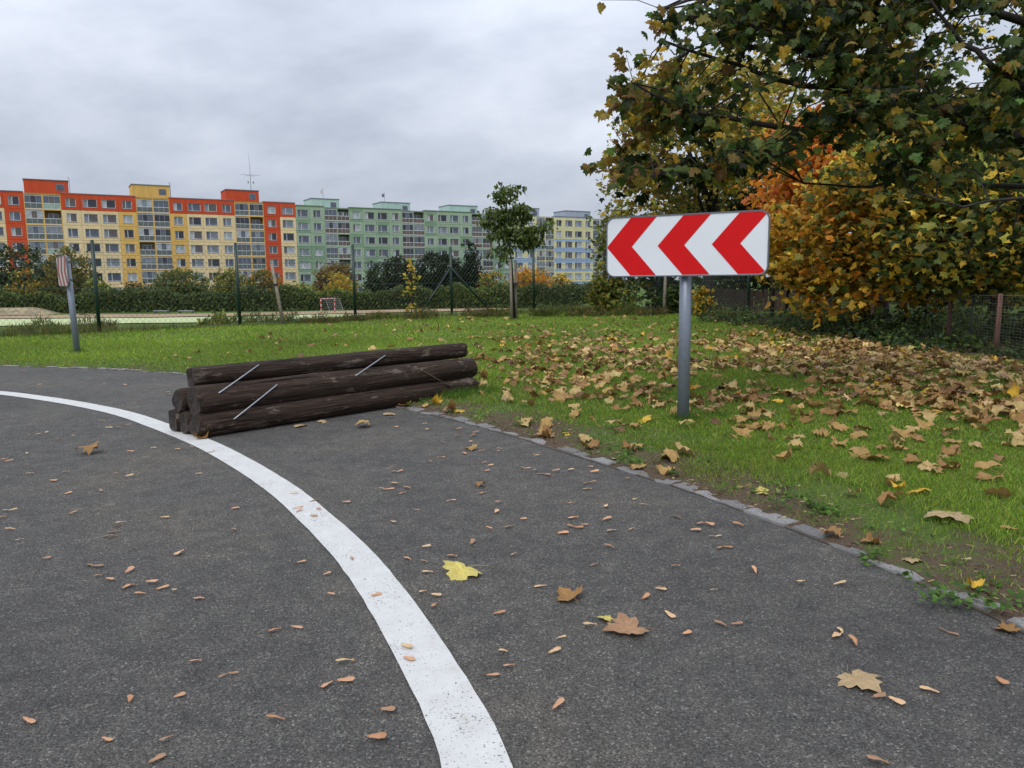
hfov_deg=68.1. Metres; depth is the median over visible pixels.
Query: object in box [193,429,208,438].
fallen leaf
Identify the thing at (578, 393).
fallen leaf
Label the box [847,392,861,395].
fallen leaf
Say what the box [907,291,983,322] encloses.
leafy bush
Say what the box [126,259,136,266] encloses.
window
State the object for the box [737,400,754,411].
fallen leaf
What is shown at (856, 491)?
fallen leaf
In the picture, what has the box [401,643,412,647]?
maple seed
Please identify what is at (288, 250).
window
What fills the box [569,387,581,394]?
fallen leaf
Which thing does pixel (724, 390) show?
fallen leaf
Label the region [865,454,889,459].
fallen leaf
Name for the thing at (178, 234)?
window
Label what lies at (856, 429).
fallen leaf
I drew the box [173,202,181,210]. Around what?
window
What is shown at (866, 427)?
fallen leaf
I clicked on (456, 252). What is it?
window
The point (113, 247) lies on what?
window
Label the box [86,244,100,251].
window
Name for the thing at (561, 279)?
background tree
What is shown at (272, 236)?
window
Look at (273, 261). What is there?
window
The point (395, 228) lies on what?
window
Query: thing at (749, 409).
fallen leaf
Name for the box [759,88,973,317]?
maple tree
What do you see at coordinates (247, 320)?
weed clump
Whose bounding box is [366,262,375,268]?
window
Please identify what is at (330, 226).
apartment building
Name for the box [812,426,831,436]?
fallen leaf
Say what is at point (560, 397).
fallen leaf
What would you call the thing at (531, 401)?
fallen leaf
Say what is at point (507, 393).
fallen leaf
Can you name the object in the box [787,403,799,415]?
fallen leaf
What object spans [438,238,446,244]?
window
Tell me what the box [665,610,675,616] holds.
maple seed
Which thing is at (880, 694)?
maple seed
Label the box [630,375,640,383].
fallen leaf
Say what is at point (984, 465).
fallen leaf
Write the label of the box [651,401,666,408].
fallen leaf
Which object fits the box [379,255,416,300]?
background tree
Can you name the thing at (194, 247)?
window
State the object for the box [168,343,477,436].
log pile
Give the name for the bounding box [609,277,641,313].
maple tree
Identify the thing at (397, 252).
window
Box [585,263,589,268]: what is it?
window
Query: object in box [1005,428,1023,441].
fallen leaf
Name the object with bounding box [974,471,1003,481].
fallen leaf
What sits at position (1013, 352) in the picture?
garden shrub
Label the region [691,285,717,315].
maple tree
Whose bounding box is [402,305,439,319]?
weed clump
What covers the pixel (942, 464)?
fallen leaf
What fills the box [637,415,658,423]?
fallen leaf
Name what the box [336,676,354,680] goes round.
maple seed
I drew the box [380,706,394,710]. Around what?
maple seed
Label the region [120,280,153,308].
background bush
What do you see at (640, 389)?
fallen leaf
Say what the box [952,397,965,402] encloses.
fallen leaf
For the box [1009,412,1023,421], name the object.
fallen leaf
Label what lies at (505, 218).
young tree
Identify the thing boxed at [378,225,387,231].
window
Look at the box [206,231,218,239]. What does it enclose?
window
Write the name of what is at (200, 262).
window
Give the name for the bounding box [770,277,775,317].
bare tree
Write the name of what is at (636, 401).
fallen leaf
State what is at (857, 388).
fallen leaf
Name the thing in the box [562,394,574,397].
fallen leaf
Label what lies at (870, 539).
fallen leaf
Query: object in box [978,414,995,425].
fallen leaf
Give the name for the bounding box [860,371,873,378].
fallen leaf
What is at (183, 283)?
tree
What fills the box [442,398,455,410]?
fallen leaf
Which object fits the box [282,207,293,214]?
window
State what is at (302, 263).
window
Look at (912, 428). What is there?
fallen leaf
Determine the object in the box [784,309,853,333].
garden shrub
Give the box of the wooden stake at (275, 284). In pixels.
[270,264,284,323]
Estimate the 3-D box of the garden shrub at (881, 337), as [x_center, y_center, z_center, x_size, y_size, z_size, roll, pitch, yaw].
[5.874,-0.711,11.136,1.479,0.414,1.230,-1,8,0]
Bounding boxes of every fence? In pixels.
[0,240,750,334]
[697,288,824,310]
[840,294,1023,358]
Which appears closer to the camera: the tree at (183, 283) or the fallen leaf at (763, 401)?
the fallen leaf at (763, 401)
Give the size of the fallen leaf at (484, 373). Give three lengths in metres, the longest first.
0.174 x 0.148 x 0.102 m
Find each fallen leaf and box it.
[74,441,106,454]
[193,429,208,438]
[355,420,372,424]
[430,394,441,403]
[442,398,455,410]
[442,560,489,580]
[465,444,476,450]
[476,368,487,378]
[480,378,488,385]
[502,390,513,400]
[518,370,525,375]
[518,399,535,404]
[518,416,531,425]
[533,424,554,436]
[538,424,554,433]
[540,416,552,426]
[543,374,553,380]
[552,390,568,395]
[554,394,565,402]
[555,585,581,605]
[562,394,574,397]
[567,403,580,409]
[568,407,581,419]
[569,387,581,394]
[572,377,586,388]
[575,368,584,375]
[575,391,588,398]
[578,434,592,442]
[581,439,599,450]
[593,389,607,396]
[597,615,612,621]
[598,379,610,383]
[601,612,656,633]
[604,371,614,380]
[606,420,622,426]
[612,427,623,431]
[616,383,627,392]
[621,438,636,449]
[627,423,641,427]
[628,463,647,469]
[629,395,643,406]
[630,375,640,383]
[630,443,643,446]
[633,386,646,391]
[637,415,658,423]
[647,394,661,404]
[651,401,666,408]
[653,386,667,392]
[656,465,682,474]
[657,372,666,379]
[657,447,679,461]
[664,442,694,454]
[667,405,676,414]
[678,419,696,427]
[690,391,704,398]
[703,406,720,411]
[720,389,732,395]
[724,379,736,388]
[731,426,752,438]
[732,415,751,422]
[736,422,754,429]
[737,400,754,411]
[741,405,756,411]
[743,388,756,393]
[746,393,757,402]
[747,408,762,418]
[749,422,758,428]
[755,422,781,430]
[756,396,769,403]
[756,486,768,493]
[759,393,771,398]
[759,411,771,419]
[771,445,792,460]
[784,433,805,440]
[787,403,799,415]
[788,438,801,448]
[790,396,804,400]
[798,415,814,423]
[799,387,813,396]
[799,409,812,415]
[802,374,822,383]
[804,398,821,406]
[806,384,820,394]
[809,459,831,475]
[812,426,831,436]
[815,377,828,382]
[821,400,839,410]
[821,526,842,536]
[824,406,839,415]
[824,413,835,423]
[828,383,841,391]
[828,422,849,430]
[830,438,838,448]
[831,435,848,445]
[834,399,846,409]
[835,472,850,478]
[836,664,881,691]
[840,407,857,414]
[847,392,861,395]
[847,487,860,493]
[849,381,861,390]
[849,445,869,456]
[850,431,867,439]
[851,385,867,394]
[853,426,867,437]
[856,424,870,429]
[857,394,869,404]
[857,454,873,458]
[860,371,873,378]
[860,386,874,395]
[861,532,882,543]
[862,372,875,378]
[864,399,878,405]
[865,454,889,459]
[870,388,883,394]
[874,372,889,385]
[874,378,891,383]
[877,491,903,504]
[878,383,891,390]
[879,400,892,411]
[881,476,902,484]
[883,430,905,443]
[886,474,904,481]
[888,395,905,402]
[890,425,913,438]
[890,438,909,449]
[890,479,905,488]
[892,386,906,392]
[893,488,904,495]
[899,399,916,408]
[900,382,914,390]
[902,557,920,562]
[904,397,923,407]
[904,454,921,465]
[905,425,924,431]
[906,488,929,493]
[907,432,926,442]
[909,392,923,398]
[909,396,924,406]
[912,408,928,416]
[915,417,935,430]
[916,411,938,421]
[917,463,943,470]
[922,460,938,472]
[923,509,989,522]
[925,388,940,393]
[928,397,945,408]
[928,405,944,410]
[930,393,946,400]
[931,466,942,473]
[933,388,949,399]
[935,400,953,407]
[936,386,950,391]
[937,457,962,468]
[940,427,960,431]
[941,391,956,399]
[941,400,958,409]
[941,444,958,455]
[944,398,957,411]
[944,438,962,442]
[950,390,965,395]
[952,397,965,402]
[956,414,968,420]
[964,386,981,390]
[964,409,977,421]
[966,577,984,587]
[968,399,982,407]
[968,413,985,420]
[971,403,989,411]
[973,460,1001,471]
[974,408,987,416]
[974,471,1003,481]
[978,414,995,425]
[982,487,1017,498]
[984,398,1001,403]
[989,405,1009,415]
[992,620,1022,631]
[1000,402,1014,414]
[1000,525,1016,531]
[1001,437,1023,447]
[1003,381,1017,389]
[1004,382,1019,398]
[1005,400,1023,410]
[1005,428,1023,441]
[1007,411,1022,420]
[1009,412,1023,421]
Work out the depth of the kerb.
3.41 m
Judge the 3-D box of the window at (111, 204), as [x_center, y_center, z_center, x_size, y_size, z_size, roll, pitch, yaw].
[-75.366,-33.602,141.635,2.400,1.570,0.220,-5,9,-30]
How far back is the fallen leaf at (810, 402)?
5.99 m
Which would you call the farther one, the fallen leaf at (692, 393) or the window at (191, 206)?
the window at (191, 206)
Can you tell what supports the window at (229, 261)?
in the apartment building at (47, 210)
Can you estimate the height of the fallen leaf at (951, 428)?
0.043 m
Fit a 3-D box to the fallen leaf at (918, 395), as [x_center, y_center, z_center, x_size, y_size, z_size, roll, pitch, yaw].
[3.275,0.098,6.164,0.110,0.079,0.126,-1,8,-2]
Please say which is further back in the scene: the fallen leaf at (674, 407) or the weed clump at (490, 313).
the weed clump at (490, 313)
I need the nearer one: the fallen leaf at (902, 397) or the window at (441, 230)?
the fallen leaf at (902, 397)
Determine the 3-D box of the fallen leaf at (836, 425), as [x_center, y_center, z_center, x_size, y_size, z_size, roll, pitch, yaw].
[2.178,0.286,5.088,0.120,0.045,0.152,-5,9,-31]
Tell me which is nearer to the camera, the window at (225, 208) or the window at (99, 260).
the window at (99, 260)
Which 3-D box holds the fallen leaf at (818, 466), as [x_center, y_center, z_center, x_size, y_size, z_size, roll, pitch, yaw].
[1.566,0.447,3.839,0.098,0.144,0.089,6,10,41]
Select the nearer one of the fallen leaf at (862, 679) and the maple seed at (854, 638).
the fallen leaf at (862, 679)
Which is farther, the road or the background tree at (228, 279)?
the background tree at (228, 279)
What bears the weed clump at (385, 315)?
on the ground at (934, 555)
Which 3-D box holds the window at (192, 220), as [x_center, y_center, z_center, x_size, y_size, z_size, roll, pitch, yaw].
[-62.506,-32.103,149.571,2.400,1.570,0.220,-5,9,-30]
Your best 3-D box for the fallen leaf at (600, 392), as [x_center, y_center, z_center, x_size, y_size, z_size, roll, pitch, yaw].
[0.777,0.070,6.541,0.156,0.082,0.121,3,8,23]
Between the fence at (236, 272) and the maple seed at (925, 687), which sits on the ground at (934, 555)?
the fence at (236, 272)
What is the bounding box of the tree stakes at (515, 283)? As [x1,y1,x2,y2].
[508,259,517,319]
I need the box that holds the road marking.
[0,391,512,767]
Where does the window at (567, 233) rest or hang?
in the apartment building at (571, 235)
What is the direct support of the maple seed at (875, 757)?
on the road
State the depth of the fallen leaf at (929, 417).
5.22 m
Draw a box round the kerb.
[0,365,1023,632]
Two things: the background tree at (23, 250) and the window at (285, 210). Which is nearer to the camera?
the background tree at (23, 250)
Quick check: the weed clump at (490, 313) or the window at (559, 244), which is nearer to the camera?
the weed clump at (490, 313)
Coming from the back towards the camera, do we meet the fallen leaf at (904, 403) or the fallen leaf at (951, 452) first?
the fallen leaf at (904, 403)
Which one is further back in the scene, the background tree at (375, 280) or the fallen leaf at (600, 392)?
the background tree at (375, 280)
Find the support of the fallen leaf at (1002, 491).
on the ground at (934, 555)
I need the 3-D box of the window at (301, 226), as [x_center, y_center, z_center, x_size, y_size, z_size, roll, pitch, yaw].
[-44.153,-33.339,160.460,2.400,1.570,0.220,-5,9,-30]
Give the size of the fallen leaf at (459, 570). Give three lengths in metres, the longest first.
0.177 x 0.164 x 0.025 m
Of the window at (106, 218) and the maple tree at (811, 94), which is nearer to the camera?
the maple tree at (811, 94)
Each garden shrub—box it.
[696,295,759,322]
[727,299,784,325]
[764,308,840,329]
[783,297,855,327]
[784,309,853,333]
[807,308,894,338]
[826,297,911,332]
[832,307,931,340]
[859,301,955,338]
[864,323,965,347]
[881,327,993,352]
[976,339,1023,359]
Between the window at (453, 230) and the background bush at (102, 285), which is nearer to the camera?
the background bush at (102, 285)
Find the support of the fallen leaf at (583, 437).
on the ground at (934, 555)
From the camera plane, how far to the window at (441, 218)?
176.71 m
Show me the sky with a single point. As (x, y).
(423, 104)
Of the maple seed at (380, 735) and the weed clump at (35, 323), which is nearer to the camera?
the maple seed at (380, 735)
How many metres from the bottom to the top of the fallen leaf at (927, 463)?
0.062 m
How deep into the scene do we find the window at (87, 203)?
140.13 m
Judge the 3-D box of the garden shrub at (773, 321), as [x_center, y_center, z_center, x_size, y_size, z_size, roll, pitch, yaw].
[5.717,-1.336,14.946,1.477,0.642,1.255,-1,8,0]
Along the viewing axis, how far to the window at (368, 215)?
167.68 m
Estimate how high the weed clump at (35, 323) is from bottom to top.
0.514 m
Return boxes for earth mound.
[0,307,59,314]
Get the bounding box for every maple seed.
[22,717,35,722]
[125,566,133,572]
[127,694,133,701]
[148,753,165,762]
[218,671,237,676]
[266,714,284,719]
[336,658,354,661]
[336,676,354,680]
[367,732,386,737]
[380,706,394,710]
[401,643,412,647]
[403,656,414,659]
[548,646,560,652]
[552,698,564,708]
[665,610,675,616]
[836,627,842,635]
[848,634,857,645]
[866,754,888,763]
[873,692,885,697]
[888,696,905,703]
[919,685,939,692]
[995,676,1009,683]
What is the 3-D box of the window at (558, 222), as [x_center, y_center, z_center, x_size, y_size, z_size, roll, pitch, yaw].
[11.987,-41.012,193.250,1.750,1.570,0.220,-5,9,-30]
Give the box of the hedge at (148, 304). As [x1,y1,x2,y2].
[0,281,595,312]
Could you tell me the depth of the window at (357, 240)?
166.90 m
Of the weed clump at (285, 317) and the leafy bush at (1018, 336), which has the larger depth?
the weed clump at (285, 317)
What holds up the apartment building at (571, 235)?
on the ground at (934, 555)
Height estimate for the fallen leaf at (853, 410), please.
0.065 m
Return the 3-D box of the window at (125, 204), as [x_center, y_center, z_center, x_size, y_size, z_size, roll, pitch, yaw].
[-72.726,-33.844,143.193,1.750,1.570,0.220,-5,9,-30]
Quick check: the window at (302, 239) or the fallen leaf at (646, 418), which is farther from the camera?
the window at (302, 239)
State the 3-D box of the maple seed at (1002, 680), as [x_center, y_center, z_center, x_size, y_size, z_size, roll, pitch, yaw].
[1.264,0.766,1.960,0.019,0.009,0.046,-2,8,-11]
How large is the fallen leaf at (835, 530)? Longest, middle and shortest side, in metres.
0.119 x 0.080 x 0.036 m
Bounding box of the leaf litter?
[161,310,1023,464]
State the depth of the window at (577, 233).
196.80 m
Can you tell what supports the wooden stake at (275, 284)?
on the ground at (934, 555)
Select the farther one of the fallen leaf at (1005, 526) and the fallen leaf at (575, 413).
the fallen leaf at (575, 413)
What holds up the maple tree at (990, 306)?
on the ground at (934, 555)
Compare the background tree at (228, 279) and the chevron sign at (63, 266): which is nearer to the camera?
the chevron sign at (63, 266)
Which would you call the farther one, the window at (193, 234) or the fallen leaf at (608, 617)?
the window at (193, 234)
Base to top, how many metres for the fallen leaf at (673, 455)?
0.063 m
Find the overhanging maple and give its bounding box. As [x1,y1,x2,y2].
[580,0,1023,208]
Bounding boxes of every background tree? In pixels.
[0,243,55,303]
[2,267,46,306]
[33,245,99,301]
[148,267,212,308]
[206,266,254,307]
[241,268,288,305]
[311,259,359,302]
[322,270,359,306]
[360,260,387,302]
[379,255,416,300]
[404,251,469,299]
[453,239,483,303]
[475,264,507,301]
[502,265,554,304]
[550,273,570,291]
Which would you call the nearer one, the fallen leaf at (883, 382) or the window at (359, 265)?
the fallen leaf at (883, 382)
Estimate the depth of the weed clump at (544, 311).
21.57 m
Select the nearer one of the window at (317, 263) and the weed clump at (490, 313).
the weed clump at (490, 313)
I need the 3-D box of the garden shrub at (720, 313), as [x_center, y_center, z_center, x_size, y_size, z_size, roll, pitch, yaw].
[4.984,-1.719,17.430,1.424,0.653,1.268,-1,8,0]
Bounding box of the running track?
[0,308,500,318]
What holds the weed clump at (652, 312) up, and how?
on the ground at (934, 555)
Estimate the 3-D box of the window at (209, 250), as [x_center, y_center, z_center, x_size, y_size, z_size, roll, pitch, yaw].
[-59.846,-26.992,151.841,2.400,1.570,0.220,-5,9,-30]
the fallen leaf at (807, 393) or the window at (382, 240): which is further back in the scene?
the window at (382, 240)
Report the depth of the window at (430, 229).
175.51 m
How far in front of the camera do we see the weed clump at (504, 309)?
21.47 m
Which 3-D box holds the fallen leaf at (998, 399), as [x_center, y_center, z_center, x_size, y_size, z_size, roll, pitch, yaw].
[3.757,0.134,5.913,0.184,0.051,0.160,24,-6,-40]
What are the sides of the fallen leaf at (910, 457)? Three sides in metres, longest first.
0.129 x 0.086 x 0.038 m
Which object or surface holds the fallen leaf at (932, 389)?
on the ground at (934, 555)
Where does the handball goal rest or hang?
on the ground at (934, 555)
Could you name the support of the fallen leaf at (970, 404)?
on the ground at (934, 555)
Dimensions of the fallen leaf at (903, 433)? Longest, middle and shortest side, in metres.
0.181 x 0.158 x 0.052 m
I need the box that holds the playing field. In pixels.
[0,314,363,325]
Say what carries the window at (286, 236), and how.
in the apartment building at (47, 210)
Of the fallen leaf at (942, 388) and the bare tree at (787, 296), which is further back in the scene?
the bare tree at (787, 296)
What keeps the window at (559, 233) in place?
in the apartment building at (571, 235)
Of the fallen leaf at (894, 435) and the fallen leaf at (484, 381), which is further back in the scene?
the fallen leaf at (484, 381)
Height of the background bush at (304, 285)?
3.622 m
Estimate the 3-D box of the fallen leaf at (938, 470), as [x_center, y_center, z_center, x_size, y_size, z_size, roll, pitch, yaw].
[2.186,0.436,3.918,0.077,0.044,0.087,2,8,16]
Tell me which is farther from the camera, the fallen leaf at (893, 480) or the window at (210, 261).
the window at (210, 261)
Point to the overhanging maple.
(874, 92)
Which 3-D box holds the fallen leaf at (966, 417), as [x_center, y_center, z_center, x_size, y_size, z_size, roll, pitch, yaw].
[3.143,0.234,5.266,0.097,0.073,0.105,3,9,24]
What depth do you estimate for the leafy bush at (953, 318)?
14.31 m
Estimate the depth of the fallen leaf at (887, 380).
6.91 m
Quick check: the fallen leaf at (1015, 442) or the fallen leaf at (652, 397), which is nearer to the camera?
the fallen leaf at (1015, 442)
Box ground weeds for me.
[88,361,1023,612]
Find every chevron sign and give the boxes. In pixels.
[56,255,79,351]
[606,210,769,418]
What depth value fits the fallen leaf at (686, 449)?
4.35 m
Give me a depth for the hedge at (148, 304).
60.55 m
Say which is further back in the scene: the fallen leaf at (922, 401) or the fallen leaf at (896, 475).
the fallen leaf at (922, 401)
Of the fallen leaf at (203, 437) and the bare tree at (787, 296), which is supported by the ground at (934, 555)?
the bare tree at (787, 296)
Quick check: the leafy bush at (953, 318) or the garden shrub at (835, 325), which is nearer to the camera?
the garden shrub at (835, 325)
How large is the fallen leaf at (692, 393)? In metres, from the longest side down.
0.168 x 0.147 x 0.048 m
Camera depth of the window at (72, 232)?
139.28 m
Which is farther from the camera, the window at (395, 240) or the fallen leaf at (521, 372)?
the window at (395, 240)
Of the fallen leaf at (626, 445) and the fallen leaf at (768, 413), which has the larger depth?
the fallen leaf at (768, 413)
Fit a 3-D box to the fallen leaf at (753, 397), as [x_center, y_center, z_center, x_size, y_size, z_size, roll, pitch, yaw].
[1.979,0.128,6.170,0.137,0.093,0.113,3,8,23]
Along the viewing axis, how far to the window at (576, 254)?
197.52 m
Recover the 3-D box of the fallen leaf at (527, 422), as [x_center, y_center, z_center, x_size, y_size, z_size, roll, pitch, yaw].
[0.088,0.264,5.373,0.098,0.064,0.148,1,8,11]
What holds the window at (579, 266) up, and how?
in the apartment building at (571, 235)
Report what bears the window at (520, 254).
in the apartment building at (571, 235)
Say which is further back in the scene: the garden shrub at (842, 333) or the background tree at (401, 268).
the background tree at (401, 268)
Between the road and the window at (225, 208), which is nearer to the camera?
the road
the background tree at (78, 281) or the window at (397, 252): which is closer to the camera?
the background tree at (78, 281)
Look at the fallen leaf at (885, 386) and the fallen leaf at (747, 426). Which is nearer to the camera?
the fallen leaf at (747, 426)
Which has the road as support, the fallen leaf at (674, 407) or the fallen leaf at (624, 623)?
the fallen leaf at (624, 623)
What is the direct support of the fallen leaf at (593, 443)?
on the ground at (934, 555)
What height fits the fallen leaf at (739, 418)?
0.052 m
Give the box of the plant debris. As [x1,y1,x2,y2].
[1,356,1022,612]
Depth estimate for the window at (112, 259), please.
143.14 m
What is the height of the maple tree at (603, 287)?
3.598 m
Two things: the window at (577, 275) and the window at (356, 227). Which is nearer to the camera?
the window at (356, 227)
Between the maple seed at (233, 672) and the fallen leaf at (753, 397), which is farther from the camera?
the fallen leaf at (753, 397)
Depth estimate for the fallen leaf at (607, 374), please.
7.62 m
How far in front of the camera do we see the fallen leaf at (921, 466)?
3.93 m
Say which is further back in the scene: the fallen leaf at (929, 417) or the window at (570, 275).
the window at (570, 275)
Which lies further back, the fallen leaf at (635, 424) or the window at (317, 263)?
the window at (317, 263)
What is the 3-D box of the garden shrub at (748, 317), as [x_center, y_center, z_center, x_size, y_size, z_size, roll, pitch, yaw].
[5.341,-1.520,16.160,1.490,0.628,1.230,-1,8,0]
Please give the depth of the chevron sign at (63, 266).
11.04 m
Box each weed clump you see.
[5,312,68,332]
[69,311,121,329]
[196,308,235,324]
[228,309,270,323]
[261,309,306,323]
[301,310,341,323]
[338,311,372,320]
[366,309,398,318]
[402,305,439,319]
[460,306,503,317]
[490,305,509,316]
[527,304,563,316]
[564,304,608,316]
[605,301,639,316]
[636,304,670,316]
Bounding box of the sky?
[0,0,1021,279]
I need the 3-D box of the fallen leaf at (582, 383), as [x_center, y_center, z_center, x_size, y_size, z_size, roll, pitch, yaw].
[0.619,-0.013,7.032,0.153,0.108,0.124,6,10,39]
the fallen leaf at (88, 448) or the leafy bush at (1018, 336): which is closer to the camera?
the fallen leaf at (88, 448)
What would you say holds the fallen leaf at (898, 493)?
on the ground at (934, 555)
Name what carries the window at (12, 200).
in the apartment building at (47, 210)
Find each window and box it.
[0,227,3,235]
[8,196,18,204]
[9,212,20,220]
[11,227,21,235]
[12,243,23,251]
[65,198,75,206]
[66,213,76,221]
[68,228,78,236]
[69,243,79,251]
[82,199,96,207]
[84,214,97,222]
[85,229,99,237]
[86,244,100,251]
[88,258,101,266]
[89,273,102,280]
[101,200,115,208]
[103,214,116,222]
[104,229,117,237]
[105,244,118,251]
[106,258,119,266]
[107,273,121,280]
[122,200,131,208]
[123,215,133,223]
[124,230,133,237]
[125,244,135,252]
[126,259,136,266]
[128,273,137,280]
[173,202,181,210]
[174,217,182,224]
[175,231,183,238]
[176,245,184,252]
[177,259,185,266]
[188,203,200,211]
[189,217,201,224]
[190,231,202,238]
[191,245,202,252]
[192,259,203,266]
[204,204,216,211]
[205,218,217,225]
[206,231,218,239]
[207,245,218,252]
[208,259,219,266]
[209,273,219,279]
[222,204,230,212]
[223,218,231,225]
[224,232,232,239]
[225,245,232,252]
[225,259,233,266]
[267,206,275,213]
[268,220,275,226]
[269,233,276,240]
[269,247,277,253]
[270,259,277,266]
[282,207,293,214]
[282,220,293,227]
[283,233,293,240]
[284,246,294,253]
[284,259,295,266]
[285,272,296,279]
[297,210,307,216]
[298,223,308,229]
[299,236,308,242]
[299,249,309,255]
[300,261,310,268]
[300,274,311,281]
[313,210,320,217]
[314,223,321,230]
[314,236,321,242]
[315,249,322,255]
[316,262,322,268]
[353,212,359,218]
[353,224,360,231]
[354,237,360,243]
[354,249,360,255]
[355,262,361,268]
[355,274,361,280]
[365,212,374,219]
[365,225,374,231]
[365,237,374,243]
[366,249,375,256]
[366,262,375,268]
[378,213,386,219]
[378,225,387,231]
[378,237,388,244]
[379,250,388,256]
[392,213,398,219]
[392,225,399,232]
[393,238,399,244]
[393,250,399,256]
[427,214,433,221]
[427,226,433,232]
[428,238,433,244]
[438,215,446,221]
[438,227,447,233]
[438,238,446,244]
[439,250,447,254]
[450,215,457,221]
[450,227,458,233]
[450,239,458,245]
[452,250,458,256]
[463,216,468,222]
[463,227,468,233]
[495,262,501,268]
[515,252,522,257]
[556,220,561,225]
[556,231,561,236]
[556,242,561,247]
[565,220,572,226]
[565,231,571,236]
[565,242,571,247]
[565,252,572,258]
[565,263,571,268]
[565,273,572,279]
[575,221,581,226]
[575,231,581,237]
[575,242,581,247]
[575,253,581,258]
[575,263,581,268]
[575,273,581,279]
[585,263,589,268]
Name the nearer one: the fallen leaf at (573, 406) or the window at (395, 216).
the fallen leaf at (573, 406)
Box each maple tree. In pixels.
[581,205,636,311]
[586,195,725,307]
[588,36,804,309]
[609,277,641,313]
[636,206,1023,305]
[654,283,679,313]
[664,166,809,305]
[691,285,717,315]
[727,3,973,189]
[733,102,878,313]
[754,126,1023,331]
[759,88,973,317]
[797,130,1023,315]
[876,89,1023,319]
[881,2,1022,300]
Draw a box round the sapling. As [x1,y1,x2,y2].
[401,255,420,313]
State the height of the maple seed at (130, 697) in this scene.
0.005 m
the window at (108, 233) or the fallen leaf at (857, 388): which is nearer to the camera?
the fallen leaf at (857, 388)
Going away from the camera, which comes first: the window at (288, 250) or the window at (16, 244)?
the window at (16, 244)
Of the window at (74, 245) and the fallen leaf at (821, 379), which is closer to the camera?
the fallen leaf at (821, 379)
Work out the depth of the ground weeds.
2.77 m
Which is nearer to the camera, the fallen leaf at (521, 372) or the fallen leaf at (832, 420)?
the fallen leaf at (832, 420)
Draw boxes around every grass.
[0,303,771,337]
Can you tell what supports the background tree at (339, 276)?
on the ground at (934, 555)
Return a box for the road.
[0,367,1023,767]
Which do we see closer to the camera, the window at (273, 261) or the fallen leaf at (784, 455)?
the fallen leaf at (784, 455)
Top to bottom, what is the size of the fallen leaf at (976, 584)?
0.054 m
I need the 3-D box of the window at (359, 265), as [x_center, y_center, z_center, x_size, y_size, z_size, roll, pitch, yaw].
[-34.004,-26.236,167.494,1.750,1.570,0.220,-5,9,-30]
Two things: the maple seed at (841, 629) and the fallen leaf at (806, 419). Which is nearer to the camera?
the maple seed at (841, 629)
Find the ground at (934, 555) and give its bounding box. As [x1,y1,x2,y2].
[0,279,1023,619]
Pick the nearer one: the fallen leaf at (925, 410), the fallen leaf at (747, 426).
the fallen leaf at (747, 426)
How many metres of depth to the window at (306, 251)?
161.25 m
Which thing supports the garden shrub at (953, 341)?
on the ground at (934, 555)
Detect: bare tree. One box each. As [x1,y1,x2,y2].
[662,276,666,313]
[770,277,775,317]
[785,291,788,315]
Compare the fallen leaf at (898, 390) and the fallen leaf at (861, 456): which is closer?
the fallen leaf at (861, 456)
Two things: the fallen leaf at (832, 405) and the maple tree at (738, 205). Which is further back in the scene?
the maple tree at (738, 205)
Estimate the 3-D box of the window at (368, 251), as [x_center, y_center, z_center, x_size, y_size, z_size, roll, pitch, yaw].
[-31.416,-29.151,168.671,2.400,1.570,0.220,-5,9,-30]
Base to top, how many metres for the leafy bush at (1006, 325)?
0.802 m
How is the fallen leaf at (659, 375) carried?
on the ground at (934, 555)
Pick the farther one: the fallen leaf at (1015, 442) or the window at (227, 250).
the window at (227, 250)
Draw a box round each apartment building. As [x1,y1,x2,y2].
[0,178,298,302]
[295,198,512,291]
[513,208,624,288]
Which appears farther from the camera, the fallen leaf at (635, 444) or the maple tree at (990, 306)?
the maple tree at (990, 306)
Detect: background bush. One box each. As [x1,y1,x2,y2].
[73,276,114,308]
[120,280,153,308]
[282,280,318,307]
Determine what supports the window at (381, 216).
in the apartment building at (330, 226)
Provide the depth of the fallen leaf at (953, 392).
6.27 m
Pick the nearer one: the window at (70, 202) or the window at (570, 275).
the window at (70, 202)
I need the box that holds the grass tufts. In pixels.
[68,317,733,422]
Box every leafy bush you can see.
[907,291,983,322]
[910,294,981,317]
[917,293,1009,329]
[932,302,1023,336]
[954,300,1023,346]
[987,305,1023,327]
[991,319,1023,341]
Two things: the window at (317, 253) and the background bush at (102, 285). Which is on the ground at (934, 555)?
the background bush at (102, 285)
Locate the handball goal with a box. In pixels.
[320,298,343,313]
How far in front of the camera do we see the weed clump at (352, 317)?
19.59 m
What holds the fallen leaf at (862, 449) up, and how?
on the ground at (934, 555)
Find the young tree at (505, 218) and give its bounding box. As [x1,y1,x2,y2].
[476,181,561,318]
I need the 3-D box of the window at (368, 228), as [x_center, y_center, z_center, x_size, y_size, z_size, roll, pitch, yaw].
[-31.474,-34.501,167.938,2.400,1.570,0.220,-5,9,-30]
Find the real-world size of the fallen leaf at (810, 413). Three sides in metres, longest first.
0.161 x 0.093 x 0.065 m
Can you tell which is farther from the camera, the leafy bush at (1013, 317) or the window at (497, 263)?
the window at (497, 263)
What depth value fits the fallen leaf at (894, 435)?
4.63 m
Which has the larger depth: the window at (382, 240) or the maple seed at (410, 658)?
the window at (382, 240)
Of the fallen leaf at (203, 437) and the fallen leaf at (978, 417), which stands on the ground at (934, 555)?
the fallen leaf at (978, 417)
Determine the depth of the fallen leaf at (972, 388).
6.54 m
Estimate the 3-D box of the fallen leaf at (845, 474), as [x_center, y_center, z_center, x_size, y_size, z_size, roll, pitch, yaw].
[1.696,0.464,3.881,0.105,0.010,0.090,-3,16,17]
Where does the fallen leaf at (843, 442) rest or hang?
on the ground at (934, 555)
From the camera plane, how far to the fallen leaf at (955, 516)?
3.16 m
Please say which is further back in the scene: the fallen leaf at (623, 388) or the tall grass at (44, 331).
the tall grass at (44, 331)
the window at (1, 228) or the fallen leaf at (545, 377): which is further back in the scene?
the window at (1, 228)

